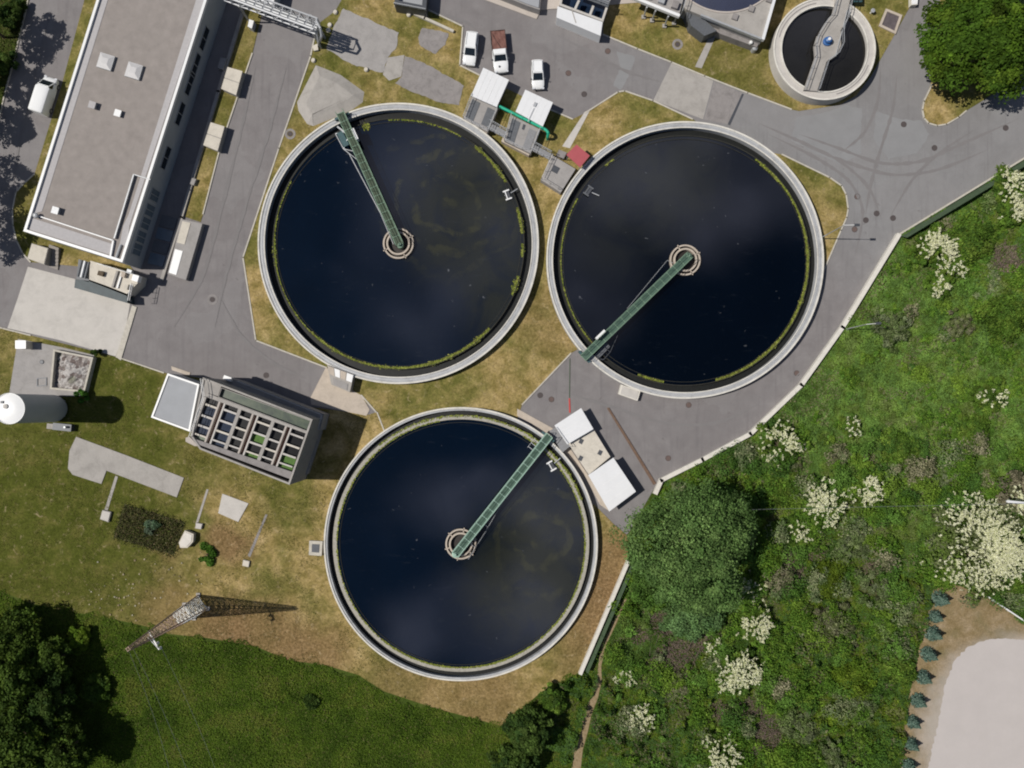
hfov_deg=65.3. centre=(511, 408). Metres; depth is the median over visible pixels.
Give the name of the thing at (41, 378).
floor hatch
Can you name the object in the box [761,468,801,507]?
green bush
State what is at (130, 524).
planting bed
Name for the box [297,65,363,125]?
concrete mound
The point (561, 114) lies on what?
kerb
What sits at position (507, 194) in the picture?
scum hopper
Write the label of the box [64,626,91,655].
meadow tree
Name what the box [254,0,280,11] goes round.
white shed
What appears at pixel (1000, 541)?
blossom tree
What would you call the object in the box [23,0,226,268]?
long building
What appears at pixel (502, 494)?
scraper bridge
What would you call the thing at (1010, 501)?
utility pole
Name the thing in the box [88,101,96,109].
roof vent
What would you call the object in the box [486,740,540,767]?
meadow tree
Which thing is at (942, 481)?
dull shrub
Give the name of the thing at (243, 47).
lawn
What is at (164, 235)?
cellar cover
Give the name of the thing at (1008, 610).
white rail
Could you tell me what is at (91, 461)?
concrete pad
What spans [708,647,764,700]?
flowering shrub
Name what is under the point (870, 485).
flowering shrub
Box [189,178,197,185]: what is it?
meter box
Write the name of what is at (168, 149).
window
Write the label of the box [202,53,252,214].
kerb
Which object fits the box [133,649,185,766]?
power cable
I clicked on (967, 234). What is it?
green bush
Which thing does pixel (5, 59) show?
verge bush
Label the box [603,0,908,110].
lawn
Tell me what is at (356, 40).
concrete pad
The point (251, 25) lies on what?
meter box
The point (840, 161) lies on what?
tyre marks
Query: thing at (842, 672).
green bush
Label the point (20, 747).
meadow tree
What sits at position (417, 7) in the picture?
sludge skip
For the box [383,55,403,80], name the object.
concrete pad
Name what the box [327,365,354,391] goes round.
pump box
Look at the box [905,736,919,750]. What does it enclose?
young conifer
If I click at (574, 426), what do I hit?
valve house
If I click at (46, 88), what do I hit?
van
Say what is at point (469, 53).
estate car
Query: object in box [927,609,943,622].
young conifer
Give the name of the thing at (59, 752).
meadow tree
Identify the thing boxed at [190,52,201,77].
window
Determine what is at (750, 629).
flowering shrub
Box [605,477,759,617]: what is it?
boundary tree
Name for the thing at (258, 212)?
kerb
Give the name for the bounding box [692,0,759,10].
water
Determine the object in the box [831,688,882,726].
dull shrub
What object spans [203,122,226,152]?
meter box
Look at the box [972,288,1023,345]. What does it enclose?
green bush
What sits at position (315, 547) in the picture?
valve box
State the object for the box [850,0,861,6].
pump set
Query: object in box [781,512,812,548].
flowering shrub
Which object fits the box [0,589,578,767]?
tall grass
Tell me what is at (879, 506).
power cable
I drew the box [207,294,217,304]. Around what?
manhole cover
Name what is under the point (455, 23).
kerb
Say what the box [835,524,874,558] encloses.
dull shrub
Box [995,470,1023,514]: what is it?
blossom tree
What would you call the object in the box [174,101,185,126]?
window
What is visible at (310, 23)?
pipe bridge
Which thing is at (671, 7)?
raised platform
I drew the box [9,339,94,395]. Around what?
concrete pad
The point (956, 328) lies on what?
dull shrub
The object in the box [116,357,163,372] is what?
kerb
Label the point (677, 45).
manhole cover
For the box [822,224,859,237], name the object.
lamp post
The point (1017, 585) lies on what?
flowering shrub
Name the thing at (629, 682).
flowering shrub
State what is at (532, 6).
grey basin
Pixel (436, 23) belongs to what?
concrete beam
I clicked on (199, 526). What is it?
sump box
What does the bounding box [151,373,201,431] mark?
flat annex
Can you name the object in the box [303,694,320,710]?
bush
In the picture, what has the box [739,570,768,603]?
flowering shrub
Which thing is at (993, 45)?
round tree
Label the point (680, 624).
bush
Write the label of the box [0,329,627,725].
lawn
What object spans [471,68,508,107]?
valve house
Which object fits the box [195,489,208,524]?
gutter
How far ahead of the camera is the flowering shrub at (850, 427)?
103.01 m
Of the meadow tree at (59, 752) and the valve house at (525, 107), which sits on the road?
the valve house at (525, 107)
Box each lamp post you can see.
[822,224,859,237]
[846,322,880,329]
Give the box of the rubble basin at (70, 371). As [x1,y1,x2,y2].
[50,349,96,391]
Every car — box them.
[462,31,478,66]
[530,59,545,89]
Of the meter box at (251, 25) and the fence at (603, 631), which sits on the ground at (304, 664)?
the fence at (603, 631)
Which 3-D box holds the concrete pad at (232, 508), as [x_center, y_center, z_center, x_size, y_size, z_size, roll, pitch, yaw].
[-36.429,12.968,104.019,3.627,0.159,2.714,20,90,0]
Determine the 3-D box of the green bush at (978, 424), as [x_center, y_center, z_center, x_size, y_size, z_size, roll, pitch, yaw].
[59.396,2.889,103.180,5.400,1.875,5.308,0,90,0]
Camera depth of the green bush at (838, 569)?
102.71 m
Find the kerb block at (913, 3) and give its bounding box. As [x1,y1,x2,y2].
[909,0,917,7]
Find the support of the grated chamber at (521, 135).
on the lawn at (522, 360)
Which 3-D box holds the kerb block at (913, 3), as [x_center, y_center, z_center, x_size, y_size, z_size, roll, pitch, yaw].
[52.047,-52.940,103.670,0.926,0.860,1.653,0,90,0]
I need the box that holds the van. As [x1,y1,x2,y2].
[28,75,59,116]
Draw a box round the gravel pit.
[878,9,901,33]
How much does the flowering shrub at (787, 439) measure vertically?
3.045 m
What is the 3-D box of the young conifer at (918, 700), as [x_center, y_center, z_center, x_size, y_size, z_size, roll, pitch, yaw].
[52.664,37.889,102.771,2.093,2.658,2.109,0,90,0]
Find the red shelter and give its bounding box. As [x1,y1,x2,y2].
[566,144,589,170]
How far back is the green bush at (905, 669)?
102.80 m
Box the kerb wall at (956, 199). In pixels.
[899,158,1023,233]
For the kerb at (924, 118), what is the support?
on the road
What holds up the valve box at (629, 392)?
on the road
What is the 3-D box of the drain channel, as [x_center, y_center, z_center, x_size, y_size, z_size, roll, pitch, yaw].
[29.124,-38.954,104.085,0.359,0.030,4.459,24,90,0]
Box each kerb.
[0,0,28,115]
[0,327,30,335]
[12,173,34,262]
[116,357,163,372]
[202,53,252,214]
[242,38,326,367]
[361,394,376,411]
[428,9,463,64]
[459,65,479,75]
[522,353,571,404]
[550,109,572,119]
[585,90,692,119]
[603,34,791,109]
[607,408,655,484]
[781,154,848,269]
[922,84,966,126]
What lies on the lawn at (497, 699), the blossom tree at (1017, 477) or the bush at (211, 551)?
the bush at (211, 551)
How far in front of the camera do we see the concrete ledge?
103.33 m
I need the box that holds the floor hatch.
[37,377,46,386]
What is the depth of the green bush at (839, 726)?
103.11 m
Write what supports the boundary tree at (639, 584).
on the ground at (304, 664)
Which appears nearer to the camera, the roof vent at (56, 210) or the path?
the roof vent at (56, 210)
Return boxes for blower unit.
[46,423,74,431]
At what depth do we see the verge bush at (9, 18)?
102.77 m
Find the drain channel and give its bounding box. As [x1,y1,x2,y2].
[728,94,743,124]
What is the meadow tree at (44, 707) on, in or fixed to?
on the ground at (304, 664)
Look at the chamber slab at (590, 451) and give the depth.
103.00 m
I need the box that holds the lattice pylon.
[125,593,209,651]
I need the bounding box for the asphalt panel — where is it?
[704,81,741,123]
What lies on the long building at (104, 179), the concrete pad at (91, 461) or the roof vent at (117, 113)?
the roof vent at (117, 113)
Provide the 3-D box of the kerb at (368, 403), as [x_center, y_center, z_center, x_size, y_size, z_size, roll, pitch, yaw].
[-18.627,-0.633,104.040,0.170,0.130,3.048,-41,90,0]
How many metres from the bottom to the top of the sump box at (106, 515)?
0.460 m
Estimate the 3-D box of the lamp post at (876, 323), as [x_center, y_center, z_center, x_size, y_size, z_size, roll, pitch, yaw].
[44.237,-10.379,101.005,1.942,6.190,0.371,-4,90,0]
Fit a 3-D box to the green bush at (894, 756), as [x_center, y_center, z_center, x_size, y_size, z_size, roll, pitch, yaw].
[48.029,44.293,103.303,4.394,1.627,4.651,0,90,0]
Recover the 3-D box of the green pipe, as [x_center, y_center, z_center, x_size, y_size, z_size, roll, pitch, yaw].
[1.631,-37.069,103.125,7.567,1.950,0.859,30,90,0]
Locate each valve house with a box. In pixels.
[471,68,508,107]
[516,90,552,128]
[554,408,592,443]
[588,458,635,510]
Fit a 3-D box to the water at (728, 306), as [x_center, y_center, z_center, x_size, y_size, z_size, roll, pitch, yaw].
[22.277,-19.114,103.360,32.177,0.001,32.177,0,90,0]
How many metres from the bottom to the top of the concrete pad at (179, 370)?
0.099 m
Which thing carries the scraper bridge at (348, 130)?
on the settling tank at (490, 149)
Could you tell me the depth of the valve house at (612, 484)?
101.90 m
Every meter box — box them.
[27,243,51,265]
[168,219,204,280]
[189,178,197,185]
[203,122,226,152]
[218,57,227,70]
[221,67,244,97]
[248,19,255,31]
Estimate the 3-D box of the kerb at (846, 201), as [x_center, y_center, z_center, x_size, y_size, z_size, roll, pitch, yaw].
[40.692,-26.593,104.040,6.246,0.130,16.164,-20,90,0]
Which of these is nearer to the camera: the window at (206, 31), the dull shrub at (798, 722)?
the window at (206, 31)
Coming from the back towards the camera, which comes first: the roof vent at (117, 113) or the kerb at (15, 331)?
the kerb at (15, 331)
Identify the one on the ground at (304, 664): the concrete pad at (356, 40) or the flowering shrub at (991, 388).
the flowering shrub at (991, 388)
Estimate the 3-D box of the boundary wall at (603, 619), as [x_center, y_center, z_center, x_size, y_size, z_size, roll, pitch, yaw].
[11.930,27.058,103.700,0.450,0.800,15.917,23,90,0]
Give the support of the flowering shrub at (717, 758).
on the ground at (304, 664)
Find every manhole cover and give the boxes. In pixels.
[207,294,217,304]
[285,129,295,138]
[672,39,682,49]
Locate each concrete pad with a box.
[8,267,129,355]
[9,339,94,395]
[68,437,183,496]
[171,366,189,374]
[218,494,248,521]
[311,368,369,415]
[327,8,398,72]
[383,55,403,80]
[396,56,463,104]
[418,28,447,53]
[517,409,552,434]
[654,63,712,118]
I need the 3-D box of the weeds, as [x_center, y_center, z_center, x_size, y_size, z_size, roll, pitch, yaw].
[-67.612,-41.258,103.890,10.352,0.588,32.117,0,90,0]
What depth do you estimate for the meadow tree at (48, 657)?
99.49 m
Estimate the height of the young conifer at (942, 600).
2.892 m
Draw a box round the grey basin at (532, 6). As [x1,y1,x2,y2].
[501,0,540,14]
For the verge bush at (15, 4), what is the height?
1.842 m
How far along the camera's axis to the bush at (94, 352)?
102.93 m
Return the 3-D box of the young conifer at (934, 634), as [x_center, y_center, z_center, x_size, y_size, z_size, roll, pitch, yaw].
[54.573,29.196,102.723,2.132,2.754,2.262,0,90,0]
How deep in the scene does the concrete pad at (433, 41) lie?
104.00 m
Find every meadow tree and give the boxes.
[0,606,41,676]
[0,646,42,712]
[0,697,46,767]
[19,672,77,734]
[26,635,73,686]
[35,722,96,767]
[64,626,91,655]
[79,672,110,702]
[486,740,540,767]
[501,704,553,756]
[538,681,567,715]
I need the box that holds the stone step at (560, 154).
[556,150,566,159]
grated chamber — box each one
[463,93,497,134]
[504,112,540,156]
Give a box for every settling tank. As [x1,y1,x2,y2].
[258,103,538,383]
[324,407,597,680]
[546,121,823,398]
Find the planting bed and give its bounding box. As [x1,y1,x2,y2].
[110,500,185,557]
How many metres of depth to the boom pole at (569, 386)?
104.02 m
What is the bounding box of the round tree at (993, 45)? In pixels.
[913,0,1023,104]
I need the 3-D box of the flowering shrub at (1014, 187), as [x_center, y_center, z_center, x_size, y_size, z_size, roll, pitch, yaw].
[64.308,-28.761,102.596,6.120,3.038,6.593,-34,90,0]
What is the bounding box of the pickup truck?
[490,29,508,73]
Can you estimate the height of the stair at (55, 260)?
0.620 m
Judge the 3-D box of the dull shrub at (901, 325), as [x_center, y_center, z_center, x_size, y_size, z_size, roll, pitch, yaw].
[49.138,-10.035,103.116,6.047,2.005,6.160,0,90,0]
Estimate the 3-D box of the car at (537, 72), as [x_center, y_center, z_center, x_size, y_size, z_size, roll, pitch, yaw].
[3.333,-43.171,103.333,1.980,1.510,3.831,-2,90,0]
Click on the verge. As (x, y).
(11, 45)
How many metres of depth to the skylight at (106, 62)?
99.02 m
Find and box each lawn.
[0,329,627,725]
[13,0,132,270]
[185,9,261,221]
[244,0,846,429]
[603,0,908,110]
[923,0,1021,124]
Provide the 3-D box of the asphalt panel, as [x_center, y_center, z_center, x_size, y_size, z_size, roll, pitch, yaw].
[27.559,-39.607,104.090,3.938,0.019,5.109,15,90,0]
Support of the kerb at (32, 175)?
on the road
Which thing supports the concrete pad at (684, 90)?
on the ground at (304, 664)
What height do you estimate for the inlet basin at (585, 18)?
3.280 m
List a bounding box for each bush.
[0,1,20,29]
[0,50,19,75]
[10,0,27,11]
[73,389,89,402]
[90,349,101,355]
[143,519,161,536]
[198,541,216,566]
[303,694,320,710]
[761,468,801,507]
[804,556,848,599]
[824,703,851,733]
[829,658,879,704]
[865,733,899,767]
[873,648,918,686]
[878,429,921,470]
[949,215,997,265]
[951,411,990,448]
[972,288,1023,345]
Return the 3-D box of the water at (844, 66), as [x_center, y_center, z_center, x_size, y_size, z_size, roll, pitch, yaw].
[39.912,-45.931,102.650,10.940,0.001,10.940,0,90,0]
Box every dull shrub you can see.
[664,671,691,699]
[779,450,802,474]
[780,709,819,753]
[800,601,856,658]
[808,736,847,767]
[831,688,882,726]
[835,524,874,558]
[835,630,858,654]
[853,568,896,611]
[870,307,914,354]
[926,454,960,487]
[943,308,974,341]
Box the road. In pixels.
[0,0,1023,534]
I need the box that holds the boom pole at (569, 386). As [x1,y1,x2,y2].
[569,361,569,412]
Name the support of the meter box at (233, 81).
on the lawn at (243, 47)
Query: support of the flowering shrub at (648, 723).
on the ground at (304, 664)
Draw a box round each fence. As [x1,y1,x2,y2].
[585,564,631,672]
[901,161,1023,237]
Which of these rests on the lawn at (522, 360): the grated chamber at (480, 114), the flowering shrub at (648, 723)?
the grated chamber at (480, 114)
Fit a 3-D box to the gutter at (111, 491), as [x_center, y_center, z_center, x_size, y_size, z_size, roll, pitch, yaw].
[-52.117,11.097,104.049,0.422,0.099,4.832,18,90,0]
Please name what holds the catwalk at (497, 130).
on the road
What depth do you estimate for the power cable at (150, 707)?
87.61 m
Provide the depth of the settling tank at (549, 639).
103.42 m
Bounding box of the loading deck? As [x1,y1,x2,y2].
[74,259,146,304]
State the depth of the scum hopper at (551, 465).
103.12 m
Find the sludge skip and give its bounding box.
[394,0,428,17]
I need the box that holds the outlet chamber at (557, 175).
[540,154,574,194]
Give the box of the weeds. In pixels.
[0,0,27,108]
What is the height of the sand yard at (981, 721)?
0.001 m
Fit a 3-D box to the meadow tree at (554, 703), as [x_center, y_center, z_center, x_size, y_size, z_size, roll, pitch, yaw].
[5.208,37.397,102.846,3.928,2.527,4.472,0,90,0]
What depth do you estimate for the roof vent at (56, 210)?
98.82 m
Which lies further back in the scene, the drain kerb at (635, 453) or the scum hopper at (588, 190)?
the drain kerb at (635, 453)
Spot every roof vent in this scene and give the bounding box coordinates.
[51,206,60,214]
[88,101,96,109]
[113,109,121,116]
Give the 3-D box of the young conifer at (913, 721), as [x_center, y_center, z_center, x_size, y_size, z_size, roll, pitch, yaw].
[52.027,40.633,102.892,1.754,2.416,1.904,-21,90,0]
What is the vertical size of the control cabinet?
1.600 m
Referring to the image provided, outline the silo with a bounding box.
[0,393,66,423]
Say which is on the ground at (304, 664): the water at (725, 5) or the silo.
the silo
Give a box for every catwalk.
[487,121,507,137]
[531,141,551,160]
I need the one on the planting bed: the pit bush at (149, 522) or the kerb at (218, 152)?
the pit bush at (149, 522)
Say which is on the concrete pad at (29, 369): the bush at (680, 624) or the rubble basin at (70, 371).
the rubble basin at (70, 371)
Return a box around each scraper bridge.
[334,109,403,248]
[451,431,554,558]
[578,253,692,362]
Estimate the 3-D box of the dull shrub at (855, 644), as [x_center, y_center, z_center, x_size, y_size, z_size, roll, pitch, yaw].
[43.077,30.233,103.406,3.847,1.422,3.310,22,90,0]
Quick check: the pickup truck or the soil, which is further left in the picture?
the pickup truck
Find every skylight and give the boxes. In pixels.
[96,52,115,71]
[124,62,143,80]
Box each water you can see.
[275,119,523,368]
[337,419,584,666]
[560,136,806,384]
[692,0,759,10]
[782,8,864,90]
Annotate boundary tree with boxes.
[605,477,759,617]
[625,538,686,608]
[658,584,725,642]
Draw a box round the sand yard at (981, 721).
[928,638,1023,767]
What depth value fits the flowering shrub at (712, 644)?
103.12 m
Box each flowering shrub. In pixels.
[612,665,638,688]
[623,701,660,736]
[690,726,745,767]
[702,635,722,656]
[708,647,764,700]
[732,604,773,645]
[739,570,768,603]
[750,419,806,468]
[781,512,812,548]
[795,473,849,533]
[838,413,860,439]
[842,472,884,507]
[911,222,958,267]
[922,269,951,300]
[934,248,969,282]
[967,375,1009,417]
[984,546,1023,601]
[991,162,1023,217]
[996,193,1023,227]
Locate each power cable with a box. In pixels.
[129,652,168,766]
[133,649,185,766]
[751,503,1023,509]
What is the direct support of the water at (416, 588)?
in the settling tank at (549, 639)
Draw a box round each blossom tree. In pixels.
[917,491,1023,608]
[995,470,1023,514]
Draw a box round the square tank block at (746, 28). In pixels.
[680,0,775,53]
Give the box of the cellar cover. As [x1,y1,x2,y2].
[147,215,177,266]
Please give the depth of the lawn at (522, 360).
104.04 m
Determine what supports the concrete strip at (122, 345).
on the road
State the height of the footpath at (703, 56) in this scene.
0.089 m
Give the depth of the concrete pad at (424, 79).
104.00 m
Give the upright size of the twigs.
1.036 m
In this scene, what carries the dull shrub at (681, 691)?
on the ground at (304, 664)
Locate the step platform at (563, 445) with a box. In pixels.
[550,427,569,451]
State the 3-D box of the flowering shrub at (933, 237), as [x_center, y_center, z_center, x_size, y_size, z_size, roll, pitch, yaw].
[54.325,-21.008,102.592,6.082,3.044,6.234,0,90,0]
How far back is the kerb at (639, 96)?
103.97 m
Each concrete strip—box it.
[116,306,136,359]
[486,0,637,18]
[564,448,608,510]
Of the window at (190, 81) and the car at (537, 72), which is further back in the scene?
the car at (537, 72)
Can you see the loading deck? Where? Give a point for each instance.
(91, 275)
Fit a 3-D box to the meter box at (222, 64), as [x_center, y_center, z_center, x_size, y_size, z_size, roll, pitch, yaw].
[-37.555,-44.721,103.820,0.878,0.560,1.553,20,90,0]
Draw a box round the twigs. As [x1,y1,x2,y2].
[639,235,1022,757]
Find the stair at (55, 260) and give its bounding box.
[49,244,60,269]
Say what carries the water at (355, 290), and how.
in the settling tank at (490, 149)
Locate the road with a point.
(196, 340)
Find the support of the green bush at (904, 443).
on the ground at (304, 664)
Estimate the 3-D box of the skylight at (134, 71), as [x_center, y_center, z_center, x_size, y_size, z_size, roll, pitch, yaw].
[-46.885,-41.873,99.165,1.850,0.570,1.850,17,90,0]
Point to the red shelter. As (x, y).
(577, 155)
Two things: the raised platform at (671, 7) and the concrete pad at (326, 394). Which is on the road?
the concrete pad at (326, 394)
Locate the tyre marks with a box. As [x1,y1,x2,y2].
[10,11,1012,426]
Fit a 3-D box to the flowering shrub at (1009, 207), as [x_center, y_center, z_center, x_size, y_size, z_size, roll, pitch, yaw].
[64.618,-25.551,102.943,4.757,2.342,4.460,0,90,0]
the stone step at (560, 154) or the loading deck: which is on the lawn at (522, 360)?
the stone step at (560, 154)
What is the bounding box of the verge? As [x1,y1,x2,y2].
[0,0,28,106]
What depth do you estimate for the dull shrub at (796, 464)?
103.21 m
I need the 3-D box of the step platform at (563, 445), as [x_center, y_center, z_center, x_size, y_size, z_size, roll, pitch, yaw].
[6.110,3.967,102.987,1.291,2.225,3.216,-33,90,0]
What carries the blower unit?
on the lawn at (497, 699)
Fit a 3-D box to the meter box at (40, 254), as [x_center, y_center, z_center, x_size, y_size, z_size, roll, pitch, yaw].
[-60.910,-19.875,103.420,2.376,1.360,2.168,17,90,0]
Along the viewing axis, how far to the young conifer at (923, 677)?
103.29 m
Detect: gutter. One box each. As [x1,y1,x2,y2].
[105,476,117,510]
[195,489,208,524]
[248,514,266,556]
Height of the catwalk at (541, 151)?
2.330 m
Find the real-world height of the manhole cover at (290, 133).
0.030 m
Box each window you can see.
[160,145,171,170]
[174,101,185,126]
[184,71,195,96]
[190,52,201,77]
[199,25,209,51]
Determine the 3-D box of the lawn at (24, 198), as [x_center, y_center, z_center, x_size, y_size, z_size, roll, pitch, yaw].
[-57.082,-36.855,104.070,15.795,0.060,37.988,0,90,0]
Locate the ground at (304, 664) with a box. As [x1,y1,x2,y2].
[0,162,1023,767]
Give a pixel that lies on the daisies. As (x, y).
(135, 586)
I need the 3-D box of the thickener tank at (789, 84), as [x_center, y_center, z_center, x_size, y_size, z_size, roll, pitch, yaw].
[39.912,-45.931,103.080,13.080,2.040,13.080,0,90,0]
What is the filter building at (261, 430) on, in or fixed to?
on the ground at (304, 664)
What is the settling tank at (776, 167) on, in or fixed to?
on the road
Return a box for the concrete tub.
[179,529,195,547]
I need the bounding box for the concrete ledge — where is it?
[501,138,528,157]
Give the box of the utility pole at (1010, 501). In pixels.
[1006,500,1023,503]
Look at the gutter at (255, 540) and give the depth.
104.01 m
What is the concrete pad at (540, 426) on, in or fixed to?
on the road
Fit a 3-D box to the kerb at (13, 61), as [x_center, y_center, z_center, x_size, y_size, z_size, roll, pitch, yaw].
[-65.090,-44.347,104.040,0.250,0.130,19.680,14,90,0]
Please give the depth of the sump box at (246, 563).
103.74 m
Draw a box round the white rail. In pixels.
[977,591,1023,620]
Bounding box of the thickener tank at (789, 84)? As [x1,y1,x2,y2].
[769,0,875,105]
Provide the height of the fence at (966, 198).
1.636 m
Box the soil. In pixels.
[899,585,1023,767]
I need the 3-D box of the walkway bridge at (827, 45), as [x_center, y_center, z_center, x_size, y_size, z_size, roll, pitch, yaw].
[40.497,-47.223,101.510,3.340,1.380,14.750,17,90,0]
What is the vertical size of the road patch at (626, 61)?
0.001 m
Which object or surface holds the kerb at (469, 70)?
on the road
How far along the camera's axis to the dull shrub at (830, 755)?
102.81 m
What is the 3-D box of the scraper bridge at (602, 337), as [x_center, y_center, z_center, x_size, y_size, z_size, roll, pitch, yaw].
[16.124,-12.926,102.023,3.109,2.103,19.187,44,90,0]
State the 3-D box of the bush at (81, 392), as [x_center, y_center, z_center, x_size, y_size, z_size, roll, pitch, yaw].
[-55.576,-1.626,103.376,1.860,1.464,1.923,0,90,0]
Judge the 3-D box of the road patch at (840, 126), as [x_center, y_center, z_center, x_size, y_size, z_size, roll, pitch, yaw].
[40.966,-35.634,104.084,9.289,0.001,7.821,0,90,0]
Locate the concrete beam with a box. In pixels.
[394,5,453,32]
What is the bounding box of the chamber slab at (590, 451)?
[569,429,609,473]
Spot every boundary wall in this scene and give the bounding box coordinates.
[578,560,628,674]
[653,233,900,494]
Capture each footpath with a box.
[563,112,588,147]
[695,37,714,67]
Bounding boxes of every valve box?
[309,540,322,555]
[618,385,639,400]
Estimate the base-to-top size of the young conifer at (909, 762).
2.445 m
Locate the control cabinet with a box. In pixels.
[15,340,32,348]
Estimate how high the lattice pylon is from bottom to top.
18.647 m
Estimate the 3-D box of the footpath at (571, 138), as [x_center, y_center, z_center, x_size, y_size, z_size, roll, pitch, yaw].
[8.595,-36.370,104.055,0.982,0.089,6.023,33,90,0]
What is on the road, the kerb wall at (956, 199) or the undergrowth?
the kerb wall at (956, 199)
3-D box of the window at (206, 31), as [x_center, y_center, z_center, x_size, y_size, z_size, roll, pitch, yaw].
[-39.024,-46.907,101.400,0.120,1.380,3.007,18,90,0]
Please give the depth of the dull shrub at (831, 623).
102.39 m
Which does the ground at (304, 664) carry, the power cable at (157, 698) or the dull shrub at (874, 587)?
the dull shrub at (874, 587)
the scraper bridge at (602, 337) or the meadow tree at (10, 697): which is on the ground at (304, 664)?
the meadow tree at (10, 697)
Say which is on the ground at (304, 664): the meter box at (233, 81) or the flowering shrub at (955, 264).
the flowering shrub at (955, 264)
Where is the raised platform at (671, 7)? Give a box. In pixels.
[633,0,685,27]
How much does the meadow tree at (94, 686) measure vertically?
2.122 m
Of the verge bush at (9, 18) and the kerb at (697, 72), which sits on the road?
the kerb at (697, 72)
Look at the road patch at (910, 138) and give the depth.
104.08 m
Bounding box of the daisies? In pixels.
[68,543,229,620]
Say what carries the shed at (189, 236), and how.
on the road
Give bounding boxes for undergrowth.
[526,160,1023,767]
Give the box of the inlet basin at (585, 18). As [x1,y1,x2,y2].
[556,0,610,42]
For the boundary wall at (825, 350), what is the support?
on the road
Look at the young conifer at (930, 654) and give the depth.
103.34 m
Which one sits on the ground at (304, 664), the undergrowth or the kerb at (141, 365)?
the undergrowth
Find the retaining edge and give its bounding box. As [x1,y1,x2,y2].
[160,13,243,280]
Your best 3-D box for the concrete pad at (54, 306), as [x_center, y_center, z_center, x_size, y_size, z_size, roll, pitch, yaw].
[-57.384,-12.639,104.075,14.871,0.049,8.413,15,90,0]
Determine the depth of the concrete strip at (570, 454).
104.03 m
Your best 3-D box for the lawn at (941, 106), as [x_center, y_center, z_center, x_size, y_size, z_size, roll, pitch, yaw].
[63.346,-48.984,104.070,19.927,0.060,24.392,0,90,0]
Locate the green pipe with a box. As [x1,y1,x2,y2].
[498,105,549,140]
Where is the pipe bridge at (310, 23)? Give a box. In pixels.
[223,0,325,51]
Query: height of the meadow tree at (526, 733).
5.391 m
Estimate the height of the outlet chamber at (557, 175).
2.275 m
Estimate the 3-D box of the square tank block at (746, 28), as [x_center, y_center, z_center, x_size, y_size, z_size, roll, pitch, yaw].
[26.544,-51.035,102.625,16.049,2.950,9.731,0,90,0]
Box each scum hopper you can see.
[503,189,516,200]
[546,458,560,471]
[583,185,598,195]
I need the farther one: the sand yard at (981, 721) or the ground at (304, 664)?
the ground at (304, 664)
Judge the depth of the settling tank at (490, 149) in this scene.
103.28 m
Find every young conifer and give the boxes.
[901,758,915,767]
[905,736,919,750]
[907,714,920,728]
[909,692,926,707]
[916,669,932,684]
[919,645,937,661]
[924,625,942,640]
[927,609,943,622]
[931,591,949,606]
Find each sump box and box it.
[100,510,111,521]
[195,522,203,528]
[242,559,249,566]
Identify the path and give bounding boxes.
[572,598,625,767]
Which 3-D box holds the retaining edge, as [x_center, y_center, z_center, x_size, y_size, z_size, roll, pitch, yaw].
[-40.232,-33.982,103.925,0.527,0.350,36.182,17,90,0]
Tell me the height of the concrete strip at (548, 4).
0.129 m
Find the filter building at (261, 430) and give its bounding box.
[186,375,328,484]
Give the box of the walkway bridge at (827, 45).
[803,0,852,91]
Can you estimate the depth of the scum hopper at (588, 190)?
103.13 m
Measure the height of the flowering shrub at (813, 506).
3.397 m
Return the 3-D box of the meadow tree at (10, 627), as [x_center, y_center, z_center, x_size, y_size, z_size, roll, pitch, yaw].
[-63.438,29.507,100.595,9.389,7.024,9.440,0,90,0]
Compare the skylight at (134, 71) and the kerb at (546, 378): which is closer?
the skylight at (134, 71)
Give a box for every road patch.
[613,51,634,89]
[791,105,861,164]
[873,112,928,159]

